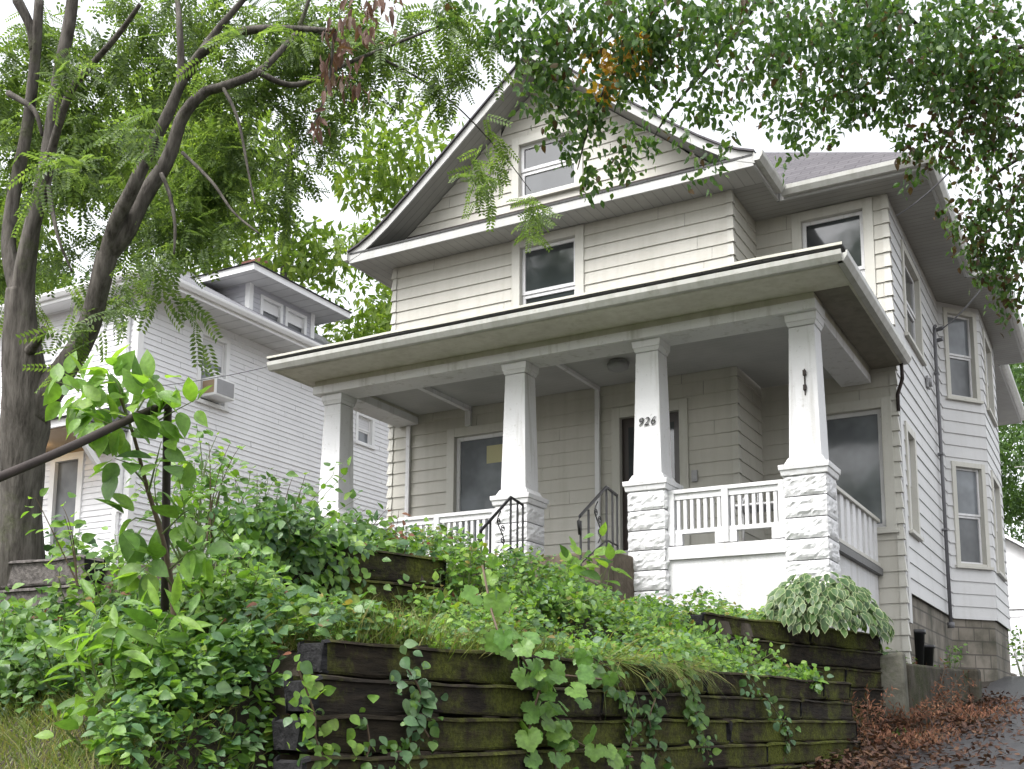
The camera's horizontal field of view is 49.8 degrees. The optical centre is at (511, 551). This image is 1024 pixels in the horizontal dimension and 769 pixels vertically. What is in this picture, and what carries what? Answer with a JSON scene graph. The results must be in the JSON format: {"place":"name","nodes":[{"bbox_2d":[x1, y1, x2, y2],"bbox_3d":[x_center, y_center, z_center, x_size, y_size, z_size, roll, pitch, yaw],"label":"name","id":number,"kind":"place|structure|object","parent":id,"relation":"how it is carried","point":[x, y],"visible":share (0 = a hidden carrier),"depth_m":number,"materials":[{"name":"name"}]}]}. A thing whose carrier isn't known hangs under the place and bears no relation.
{"place":"outdoors","nodes":[
{"label":"outdoors","id":0,"kind":"place"},
{"bbox_2d":[0,680,270,768],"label":"grass","id":1,"kind":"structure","parent":0,"point":[52,757],"depth_m":4.04,"materials":[{"name":"green plant"}]},
{"bbox_2d":[0,557,1016,768],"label":"ground","id":2,"kind":"structure","parent":0,"point":[288,662],"depth_m":4.37,"materials":[{"name":"soil"}]},
{"bbox_2d":[0,583,80,706],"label":"shrub","id":3,"kind":"object","parent":2,"relation":"on","point":[7,644],"visible":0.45,"depth_m":4.72,"materials":[{"name":"green plant"}]},
{"bbox_2d":[0,554,104,613],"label":"retaining wall","id":4,"kind":"structure","parent":2,"relation":"on","point":[33,573],"depth_m":6.22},
{"bbox_2d":[0,608,104,687],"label":"shrub","id":5,"kind":"object","parent":2,"relation":"on","point":[42,616],"visible":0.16,"depth_m":4.84,"materials":[{"name":"green plant"}]},
{"bbox_2d":[0,600,123,702],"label":"shrub","id":6,"kind":"object","parent":2,"relation":"on","point":[31,647],"visible":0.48,"depth_m":4.53,"materials":[{"name":"green plant"}]},
{"bbox_2d":[11,568,146,650],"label":"shrub","id":7,"kind":"object","parent":2,"relation":"on","point":[50,597],"visible":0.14,"depth_m":5.27,"materials":[{"name":"green plant"}]},
{"bbox_2d":[0,401,171,611],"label":"handrail","id":8,"kind":"object","parent":2,"relation":"on","point":[46,457],"visible":0.79,"depth_m":4.27,"materials":[{"name":"metal"}]},
{"bbox_2d":[34,694,144,755],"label":"broadleaf weed","id":9,"kind":"object","parent":2,"relation":"on","point":[72,720],"visible":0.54,"depth_m":3.94,"materials":[{"name":"green plant"}]},
{"bbox_2d":[39,526,191,650],"bbox_3d":[-1.871,0.201,5.289,0.663,0.638,0.714,-5,-10,29],"label":"shrub","id":10,"kind":"object","parent":2,"relation":"on","point":[96,575],"visible":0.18,"depth_m":5.18,"materials":[{"name":"green plant"}]},
{"bbox_2d":[21,488,99,585],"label":"shoot","id":11,"kind":"object","parent":10,"relation":"on","point":[85,537],"visible":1,"depth_m":5.00,"materials":[{"name":"green plant"}]},
{"bbox_2d":[40,572,234,724],"bbox_3d":[-1.451,0.374,4.173,0.641,0.599,0.676,7,-11,-36],"label":"pokeweed","id":12,"kind":"object","parent":2,"relation":"on","point":[106,631],"visible":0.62,"depth_m":4.08,"materials":[{"name":"green plant"}]},
{"bbox_2d":[43,344,233,619],"bbox_3d":[-1.553,-0.179,4.409,0.814,1.286,0.556,-5,-10,29],"label":"sapling","id":13,"kind":"object","parent":2,"relation":"on","point":[81,414],"visible":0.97,"depth_m":4.36,"materials":[{"name":"green plant"}]},
{"bbox_2d":[92,624,222,715],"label":"shrub","id":14,"kind":"object","parent":2,"relation":"on","point":[132,664],"visible":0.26,"depth_m":4.11,"materials":[{"name":"green plant"}]},
{"bbox_2d":[0,66,351,480],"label":"back tree","id":15,"kind":"object","parent":2,"relation":"on","point":[246,257],"visible":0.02,"depth_m":29.12,"materials":[{"name":"green plant"}]},
{"bbox_2d":[81,619,284,768],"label":"creeper","id":16,"kind":"object","parent":2,"relation":"on","point":[114,726],"visible":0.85,"depth_m":3.96,"materials":[{"name":"green plant"}]},
{"bbox_2d":[121,425,258,562],"bbox_3d":[-1.729,-0.322,5.954,0.681,0.794,0.830,1,-9,-6],"label":"shrub","id":17,"kind":"object","parent":2,"relation":"on","point":[197,503],"visible":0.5,"depth_m":5.85,"materials":[{"name":"green plant"}]},
{"bbox_2d":[0,257,389,566],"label":"house","id":18,"kind":"structure","parent":2,"relation":"on","point":[259,313],"depth_m":20.09,"materials":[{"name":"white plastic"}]},
{"bbox_2d":[41,328,57,368],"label":"window","id":19,"kind":"structure","parent":18,"relation":"in","point":[49,359],"depth_m":19.45,"materials":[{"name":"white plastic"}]},
{"bbox_2d":[45,451,86,557],"bbox_3d":[-7.525,-0.618,18.622,0.820,2.110,0.120,-5,-10,29],"label":"door","id":20,"kind":"structure","parent":18,"relation":"in","point":[67,470],"depth_m":18.70,"materials":[{"name":"white wood"}]},
{"bbox_2d":[195,328,230,412],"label":"window","id":21,"kind":"structure","parent":18,"relation":"in","point":[221,348],"depth_m":19.89,"materials":[{"name":"white plastic"}]},
{"bbox_2d":[200,376,234,403],"bbox_3d":[-5.242,-2.881,19.647,0.390,0.340,0.498,-5,-10,29],"label":"air conditioner","id":22,"kind":"object","parent":18,"relation":"attached to","point":[220,390],"visible":0.89,"depth_m":19.50,"materials":[{"name":"white plastic"}]},
{"bbox_2d":[354,411,375,449],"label":"window","id":23,"kind":"structure","parent":18,"relation":"in","point":[365,425],"depth_m":23.75,"materials":[{"name":"white plastic"}]},
{"bbox_2d":[136,573,276,650],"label":"shrub","id":24,"kind":"object","parent":2,"relation":"on","point":[210,606],"visible":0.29,"depth_m":4.73,"materials":[{"name":"green plant"}]},
{"bbox_2d":[0,563,417,749],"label":"creeper","id":25,"kind":"object","parent":2,"relation":"on","point":[275,582],"visible":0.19,"depth_m":4.63,"materials":[{"name":"green plant"}]},
{"bbox_2d":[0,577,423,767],"bbox_3d":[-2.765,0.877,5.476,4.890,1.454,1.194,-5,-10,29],"label":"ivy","id":26,"kind":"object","parent":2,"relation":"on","point":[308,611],"visible":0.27,"depth_m":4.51,"materials":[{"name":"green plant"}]},
{"bbox_2d":[190,438,245,542],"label":"shoot","id":27,"kind":"object","parent":2,"relation":"on","point":[221,487],"visible":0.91,"depth_m":5.60,"materials":[{"name":"green plant"}]},
{"bbox_2d":[147,541,297,641],"bbox_3d":[-1.293,0.181,4.943,0.652,0.569,0.558,7,-11,-36],"label":"shrub","id":28,"kind":"object","parent":2,"relation":"on","point":[216,557],"visible":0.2,"depth_m":4.97,"materials":[{"name":"green plant"}]},
{"bbox_2d":[179,468,314,557],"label":"shrub","id":29,"kind":"object","parent":2,"relation":"on","point":[273,479],"visible":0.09,"depth_m":7.41,"materials":[{"name":"green plant"}]},
{"bbox_2d":[191,533,319,644],"bbox_3d":[-1.211,0.196,5.013,0.604,0.550,0.623,-5,-10,29],"label":"shrub","id":30,"kind":"object","parent":2,"relation":"on","point":[242,575],"visible":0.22,"depth_m":4.87,"materials":[{"name":"green plant"}]},
{"bbox_2d":[198,487,341,563],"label":"shrub","id":31,"kind":"object","parent":2,"relation":"on","point":[231,527],"visible":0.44,"depth_m":5.50,"materials":[{"name":"green plant"}]},
{"bbox_2d":[106,532,453,650],"bbox_3d":[-1.072,0.224,5.891,0.794,0.785,2.194,-7,-11,40],"label":"ivy","id":32,"kind":"object","parent":2,"relation":"on","point":[416,548],"visible":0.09,"depth_m":6.28,"materials":[{"name":"green plant"}]},
{"bbox_2d":[97,63,464,445],"bbox_3d":[-5.062,-4.114,26.583,10.034,12.927,10.471,5,-10,-27],"label":"back tree","id":33,"kind":"object","parent":2,"relation":"on","point":[379,317],"visible":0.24,"depth_m":24.64,"materials":[{"name":"green plant"}]},
{"bbox_2d":[0,0,562,589],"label":"locust tree","id":34,"kind":"object","parent":2,"relation":"on","point":[70,154],"visible":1,"depth_m":6.79,"materials":[{"name":"green plant"}]},
{"bbox_2d":[273,471,321,513],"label":"shoot","id":35,"kind":"object","parent":2,"relation":"on","point":[308,491],"visible":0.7,"depth_m":6.20,"materials":[{"name":"green plant"}]},
{"bbox_2d":[255,497,385,540],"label":"shrub","id":36,"kind":"object","parent":2,"relation":"on","point":[350,517],"visible":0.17,"depth_m":6.69,"materials":[{"name":"green plant"}]},
{"bbox_2d":[306,457,362,518],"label":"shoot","id":37,"kind":"object","parent":2,"relation":"on","point":[352,493],"visible":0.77,"depth_m":8.54,"materials":[{"name":"green plant"}]},
{"bbox_2d":[43,498,640,599],"bbox_3d":[-1.898,0.271,9.259,4.808,0.822,5.912,-5,-10,29],"label":"ivy","id":38,"kind":"object","parent":2,"relation":"on","point":[148,557],"visible":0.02,"depth_m":6.61,"materials":[{"name":"green plant"}]},
{"bbox_2d":[243,541,448,644],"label":"retaining wall","id":39,"kind":"structure","parent":2,"relation":"on","point":[414,568],"depth_m":6.07,"materials":[{"name":"brown wood"}]},
{"bbox_2d":[232,506,390,615],"bbox_3d":[-1.026,0.443,5.573,0.225,1.267,0.949,-7,-12,41],"label":"ivy","id":40,"kind":"object","parent":39,"relation":"attached to","point":[254,534],"visible":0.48,"depth_m":5.59,"materials":[{"name":"green plant"}]},
{"bbox_2d":[350,526,403,547],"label":"shrub","id":41,"kind":"object","parent":2,"relation":"on","point":[399,528],"visible":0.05,"depth_m":7.17,"materials":[{"name":"green plant"}]},
{"bbox_2d":[353,502,396,538],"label":"shoot","id":42,"kind":"object","parent":41,"relation":"on","point":[383,523],"visible":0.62,"depth_m":6.98,"materials":[{"name":"green plant"}]},
{"bbox_2d":[238,592,581,660],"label":"grass","id":43,"kind":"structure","parent":2,"relation":"on","point":[293,642],"depth_m":4.70,"materials":[{"name":"green plant"}]},
{"bbox_2d":[382,571,460,635],"bbox_3d":[-0.592,0.390,6.130,0.611,0.528,0.679,2,-9,-13],"label":"leafy mound","id":44,"kind":"object","parent":2,"relation":"on","point":[435,576],"visible":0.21,"depth_m":6.01,"materials":[{"name":"green plant"}]},
{"bbox_2d":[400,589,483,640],"bbox_3d":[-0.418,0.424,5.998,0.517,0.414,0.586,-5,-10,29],"label":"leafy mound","id":45,"kind":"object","parent":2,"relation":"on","point":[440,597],"visible":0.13,"depth_m":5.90,"materials":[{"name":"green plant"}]},
{"bbox_2d":[429,523,510,610],"bbox_3d":[-0.282,0.120,6.517,0.531,0.557,0.564,-1,-9,11],"label":"leafy mound","id":46,"kind":"object","parent":2,"relation":"on","point":[455,581],"visible":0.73,"depth_m":6.38,"materials":[{"name":"green plant"}]},
{"bbox_2d":[458,541,513,593],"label":"shoot","id":47,"kind":"object","parent":46,"relation":"attached to","point":[485,551],"visible":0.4,"depth_m":6.58,"materials":[{"name":"green plant"}]},
{"bbox_2d":[419,585,526,634],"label":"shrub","id":48,"kind":"object","parent":2,"relation":"on","point":[445,591],"visible":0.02,"depth_m":6.21,"materials":[{"name":"green plant"}]},
{"bbox_2d":[184,523,816,687],"bbox_3d":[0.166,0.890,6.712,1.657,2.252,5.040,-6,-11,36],"label":"ground cover","id":49,"kind":"object","parent":2,"relation":"on","point":[689,642],"visible":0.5,"depth_m":6.91,"materials":[{"name":"green plant"}]},
{"bbox_2d":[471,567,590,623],"bbox_3d":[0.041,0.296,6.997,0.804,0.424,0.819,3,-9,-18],"label":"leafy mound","id":50,"kind":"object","parent":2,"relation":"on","point":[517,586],"visible":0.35,"depth_m":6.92,"materials":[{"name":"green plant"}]},
{"bbox_2d":[499,579,618,619],"bbox_3d":[0.276,0.338,7.247,0.806,0.276,0.916,-5,-10,29],"label":"leafy mound","id":51,"kind":"object","parent":2,"relation":"on","point":[590,599],"visible":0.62,"depth_m":6.96,"materials":[{"name":"green plant"}]},
{"bbox_2d":[272,639,860,768],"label":"retaining wall","id":52,"kind":"structure","parent":2,"relation":"on","point":[501,693],"depth_m":5.13,"materials":[{"name":"brown wood"}]},
{"bbox_2d":[271,654,340,768],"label":"ivy strand","id":53,"kind":"object","parent":52,"relation":"hanging from","point":[310,690],"visible":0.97,"depth_m":4.07,"materials":[{"name":"green plant"}]},
{"bbox_2d":[347,695,387,760],"bbox_3d":[-0.583,0.736,4.277,0.102,0.366,0.242,-4,-10,24],"label":"ivy strand","id":54,"kind":"object","parent":52,"relation":"attached to","point":[358,749],"visible":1,"depth_m":4.28,"materials":[{"name":"green plant"}]},
{"bbox_2d":[360,727,437,768],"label":"ivy strand","id":55,"kind":"object","parent":52,"relation":"attached to","point":[392,745],"visible":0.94,"depth_m":4.43,"materials":[{"name":"green plant"}]},
{"bbox_2d":[390,639,447,754],"bbox_3d":[-0.370,0.647,4.586,0.135,0.557,0.398,-5,-10,29],"label":"ivy strand","id":56,"kind":"object","parent":52,"relation":"hanging from","point":[412,705],"visible":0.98,"depth_m":4.54,"materials":[{"name":"green plant"}]},
{"bbox_2d":[461,555,655,768],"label":"grape vine","id":57,"kind":"object","parent":52,"relation":"on","point":[540,679],"visible":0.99,"depth_m":5.17,"materials":[{"name":"green plant"}]},
{"bbox_2d":[573,636,643,768],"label":"ivy strand","id":58,"kind":"object","parent":52,"relation":"on","point":[599,671],"visible":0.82,"depth_m":5.81,"materials":[{"name":"green plant"}]},
{"bbox_2d":[639,637,673,768],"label":"ivy strand","id":59,"kind":"object","parent":52,"relation":"attached to","point":[654,718],"visible":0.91,"depth_m":6.13,"materials":[{"name":"green plant"}]},
{"bbox_2d":[671,638,721,764],"bbox_3d":[1.085,0.922,6.518,0.128,0.799,0.535,-6,-11,34],"label":"ivy strand","id":60,"kind":"object","parent":52,"relation":"attached to","point":[699,719],"visible":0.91,"depth_m":6.48,"materials":[{"name":"green plant"}]},
{"bbox_2d":[736,658,800,761],"bbox_3d":[1.710,1.075,7.383,0.134,0.685,0.992,-6,-11,36],"label":"ivy strand","id":61,"kind":"object","parent":52,"relation":"attached to","point":[768,704],"visible":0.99,"depth_m":7.37,"materials":[{"name":"green plant"}]},
{"bbox_2d":[513,552,636,599],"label":"porch steps","id":62,"kind":"structure","parent":2,"relation":"on","point":[622,561],"depth_m":11.13,"materials":[{"name":"grey concrete"}]},
{"bbox_2d":[478,496,523,552],"bbox_3d":[-0.112,-0.116,11.592,0.032,1.034,0.954,-5,-10,29],"label":"handrail","id":63,"kind":"object","parent":62,"relation":"on","point":[494,515],"visible":0.81,"depth_m":11.77,"materials":[{"name":"black metal"}]},
{"bbox_2d":[577,486,618,576],"bbox_3d":[0.866,-0.193,11.052,0.032,1.035,0.954,-5,-10,29],"label":"handrail","id":64,"kind":"object","parent":62,"relation":"on","point":[606,489],"visible":0.8,"depth_m":11.17,"materials":[{"name":"black metal"}]},
{"bbox_2d":[557,522,631,589],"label":"broadleaf weed","id":65,"kind":"object","parent":2,"relation":"on","point":[573,563],"visible":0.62,"depth_m":8.29,"materials":[{"name":"green plant"}]},
{"bbox_2d":[588,596,664,629],"bbox_3d":[0.730,0.467,7.737,0.759,0.293,0.792,-5,-10,29],"label":"leafy mound","id":66,"kind":"object","parent":2,"relation":"on","point":[652,614],"visible":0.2,"depth_m":7.69,"materials":[{"name":"green plant"}]},
{"bbox_2d":[267,49,1023,681],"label":"house","id":67,"kind":"structure","parent":2,"relation":"on","point":[669,359],"depth_m":13.60,"materials":[{"name":"beige"}]},
{"bbox_2d":[446,421,503,545],"bbox_3d":[-0.316,-0.863,14.585,1.320,1.685,0.150,-5,-10,29],"label":"window","id":68,"kind":"structure","parent":67,"relation":"in","point":[471,482],"depth_m":14.78,"materials":[{"name":"beige paint"}]},
{"bbox_2d":[508,120,582,205],"bbox_3d":[0.482,-5.204,14.813,1.130,0.945,0.150,-5,-10,29],"label":"attic window","id":69,"kind":"structure","parent":67,"relation":"in","point":[536,169],"depth_m":14.89,"materials":[{"name":"beige paint"}]},
{"bbox_2d":[511,224,584,306],"bbox_3d":[0.481,-3.522,14.551,1.130,1.420,0.150,-5,-10,29],"label":"window","id":70,"kind":"structure","parent":67,"relation":"in","point":[538,275],"depth_m":14.61,"materials":[{"name":"beige paint"}]},
{"bbox_2d":[611,398,689,550],"bbox_3d":[1.691,-0.762,13.436,1.000,2.130,0.150,-5,-10,29],"label":"door","id":71,"kind":"structure","parent":67,"relation":"in","point":[623,418],"depth_m":13.57,"materials":[{"name":"beige paint"}]},
{"bbox_2d":[791,197,876,297],"bbox_3d":[4.002,-3.515,13.721,1.060,1.635,0.150,-5,-10,29],"label":"window","id":72,"kind":"structure","parent":67,"relation":"in","point":[851,223],"depth_m":13.74,"materials":[{"name":"beige paint"}]},
{"bbox_2d":[825,396,899,533],"bbox_3d":[4.105,-0.998,13.269,1.010,1.645,0.150,-5,-10,29],"label":"window","id":73,"kind":"structure","parent":67,"relation":"in","point":[859,433],"depth_m":13.25,"materials":[{"name":"beige paint"}]},
{"bbox_2d":[896,239,926,365],"bbox_3d":[5.301,-3.286,14.702,0.150,1.295,1.410,-5,-10,29],"label":"window","id":74,"kind":"structure","parent":67,"relation":"in","point":[913,333],"depth_m":15.00,"materials":[{"name":"beige paint"}]},
{"bbox_2d":[904,421,923,541],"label":"window","id":75,"kind":"structure","parent":67,"relation":"in","point":[910,436],"depth_m":13.85,"materials":[{"name":"beige paint"}]},
{"bbox_2d":[942,307,983,404],"bbox_3d":[6.900,-3.011,17.005,0.720,1.465,0.150,4,-9,-23],"label":"window","id":76,"kind":"structure","parent":67,"relation":"in","point":[960,336],"depth_m":17.05,"materials":[{"name":"beige paint"}]},
{"bbox_2d":[951,461,993,569],"bbox_3d":[6.886,-0.540,16.627,0.720,1.625,0.150,4,-9,-23],"label":"window","id":77,"kind":"structure","parent":67,"relation":"in","point":[970,508],"depth_m":16.67,"materials":[{"name":"beige paint"}]},
{"bbox_2d":[980,329,997,426],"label":"window","id":78,"kind":"structure","parent":67,"relation":"in","point":[987,352],"depth_m":18.25,"materials":[{"name":"beige paint"}]},
{"bbox_2d":[988,470,1007,581],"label":"window","id":79,"kind":"structure","parent":67,"relation":"in","point":[997,516],"depth_m":17.89,"materials":[{"name":"beige paint"}]},
{"bbox_2d":[593,624,731,721],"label":"grass","id":80,"kind":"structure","parent":2,"relation":"on","point":[648,662],"depth_m":6.08,"materials":[{"name":"green plant"}]},
{"bbox_2d":[654,619,728,659],"bbox_3d":[1.117,0.641,8.026,0.911,0.316,0.893,-5,-10,29],"label":"leafy mound","id":81,"kind":"object","parent":2,"relation":"on","point":[707,635],"visible":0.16,"depth_m":7.80,"materials":[{"name":"green plant"}]},
{"bbox_2d":[439,0,1023,337],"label":"overhanging tree","id":82,"kind":"object","parent":2,"relation":"on","point":[621,67],"visible":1,"depth_m":7.78,"materials":[{"name":"green plant"}]},
{"bbox_2d":[700,632,785,670],"bbox_3d":[1.606,0.769,8.256,0.755,0.341,0.799,8,-12,-42],"label":"leafy mound","id":83,"kind":"object","parent":2,"relation":"on","point":[732,650],"visible":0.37,"depth_m":8.14,"materials":[{"name":"green plant"}]},
{"bbox_2d":[686,612,884,730],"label":"retaining wall","id":84,"kind":"structure","parent":2,"relation":"on","point":[852,643],"depth_m":9.78,"materials":[{"name":"brown wood"}]},
{"bbox_2d":[766,658,833,693],"bbox_3d":[2.111,0.947,8.284,0.472,0.320,0.459,2,-9,-13],"label":"leafy mound","id":85,"kind":"object","parent":2,"relation":"on","point":[807,672],"visible":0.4,"depth_m":8.21,"materials":[{"name":"green plant"}]},
{"bbox_2d":[756,572,894,652],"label":"hosta","id":86,"kind":"object","parent":2,"relation":"on","point":[833,603],"visible":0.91,"depth_m":9.47,"materials":[{"name":"green plant"}]},
{"bbox_2d":[840,683,898,742],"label":"dead branch","id":87,"kind":"object","parent":2,"relation":"on","point":[867,703],"visible":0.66,"depth_m":9.34,"materials":[{"name":"brown plant"}]},
{"bbox_2d":[878,652,909,728],"bbox_3d":[3.626,1.491,10.480,0.308,1.065,0.238,-2,-9,17],"label":"concrete post","id":88,"kind":"object","parent":2,"relation":"on","point":[893,670],"visible":0.46,"depth_m":10.42,"materials":[{"name":"grey concrete"}]},
{"bbox_2d":[783,687,1023,768],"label":"leaf litter","id":89,"kind":"object","parent":2,"relation":"on","point":[867,753],"visible":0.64,"depth_m":8.82,"materials":[{"name":"brown plant"}]},
{"bbox_2d":[878,696,951,728],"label":"dead branch","id":90,"kind":"object","parent":89,"relation":"on","point":[913,715],"visible":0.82,"depth_m":10.16,"materials":[{"name":"brown plant"}]},
{"bbox_2d":[906,655,974,713],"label":"dead branch","id":91,"kind":"object","parent":89,"relation":"on","point":[946,697],"visible":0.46,"depth_m":11.34,"materials":[{"name":"brown plant"}]},
{"bbox_2d":[928,692,1023,724],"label":"dead branch","id":92,"kind":"object","parent":89,"relation":"on","point":[969,714],"visible":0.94,"depth_m":10.52,"materials":[{"name":"brown plant"}]},
{"bbox_2d":[914,629,925,664],"bbox_3d":[4.885,1.177,13.365,0.260,0.460,0.256,-5,-10,29],"label":"flower pot","id":93,"kind":"object","parent":2,"relation":"on","point":[919,637],"visible":0.46,"depth_m":13.27,"materials":[{"name":"black plastic"}]},
{"bbox_2d":[924,645,934,665],"bbox_3d":[5.110,1.329,13.669,0.260,0.340,0.256,-5,-10,29],"label":"flower pot","id":94,"kind":"object","parent":2,"relation":"on","point":[928,654],"visible":0.42,"depth_m":13.58,"materials":[{"name":"black plastic"}]},
{"bbox_2d":[906,663,968,725],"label":"garden wall","id":95,"kind":"structure","parent":2,"relation":"on","point":[921,679],"depth_m":11.21,"materials":[{"name":"concrete"}]},
{"bbox_2d":[943,643,968,668],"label":"weed","id":96,"kind":"object","parent":2,"relation":"on","point":[955,649],"visible":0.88,"depth_m":13.64,"materials":[{"name":"green plant"}]},
{"bbox_2d":[960,668,982,704],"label":"stone block","id":97,"kind":"structure","parent":2,"relation":"on","point":[974,675],"depth_m":12.59,"materials":[{"name":"concrete"}]},
{"bbox_2d":[998,323,1023,543],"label":"back tree","id":98,"kind":"object","parent":2,"relation":"on","point":[1005,446],"visible":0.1,"depth_m":42.30,"materials":[{"name":"green plant"}]},
{"bbox_2d":[998,363,1023,538],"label":"back tree","id":99,"kind":"object","parent":2,"relation":"on","point":[1019,487],"visible":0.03,"depth_m":52.76,"materials":[{"name":"green plant"}]},
{"bbox_2d":[1005,535,1023,675],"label":"garage","id":100,"kind":"structure","parent":2,"relation":"on","point":[1015,560],"depth_m":29.33,"materials":[{"name":"white plastic"}]},
{"bbox_2d":[1008,610,1023,675],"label":"garage door","id":101,"kind":"structure","parent":100,"relation":"in","point":[1017,616],"depth_m":29.18,"materials":[{"name":"white plastic"}]},
{"bbox_2d":[0,0,1023,541],"label":"sky","id":102,"kind":"structure","parent":0,"point":[749,136],"materials":[{"name":"white"}]},
{"bbox_2d":[730,493,773,541],"bbox_3d":[2.605,-0.394,11.512,0.613,0.715,0.486,-5,-10,29],"label":"garden chair","id":103,"kind":"object","parent":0,"point":[757,507],"visible":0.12,"depth_m":11.56,"materials":[{"name":"white paint"}]},
{"bbox_2d":[873,676,1023,768],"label":"driveway","id":104,"kind":"structure","parent":0,"point":[1012,685],"depth_m":9.33,"materials":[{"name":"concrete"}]},
{"bbox_2d":[857,717,960,751],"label":"dead branch","id":105,"kind":"object","parent":104,"relation":"on","point":[909,741],"visible":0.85,"depth_m":8.88,"materials":[{"name":"brown plant"}]},
{"bbox_2d":[1006,625,1023,675],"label":"weed","id":106,"kind":"object","parent":104,"relation":"on","point":[1012,644],"visible":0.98,"depth_m":17.19,"materials":[{"name":"green plant"}]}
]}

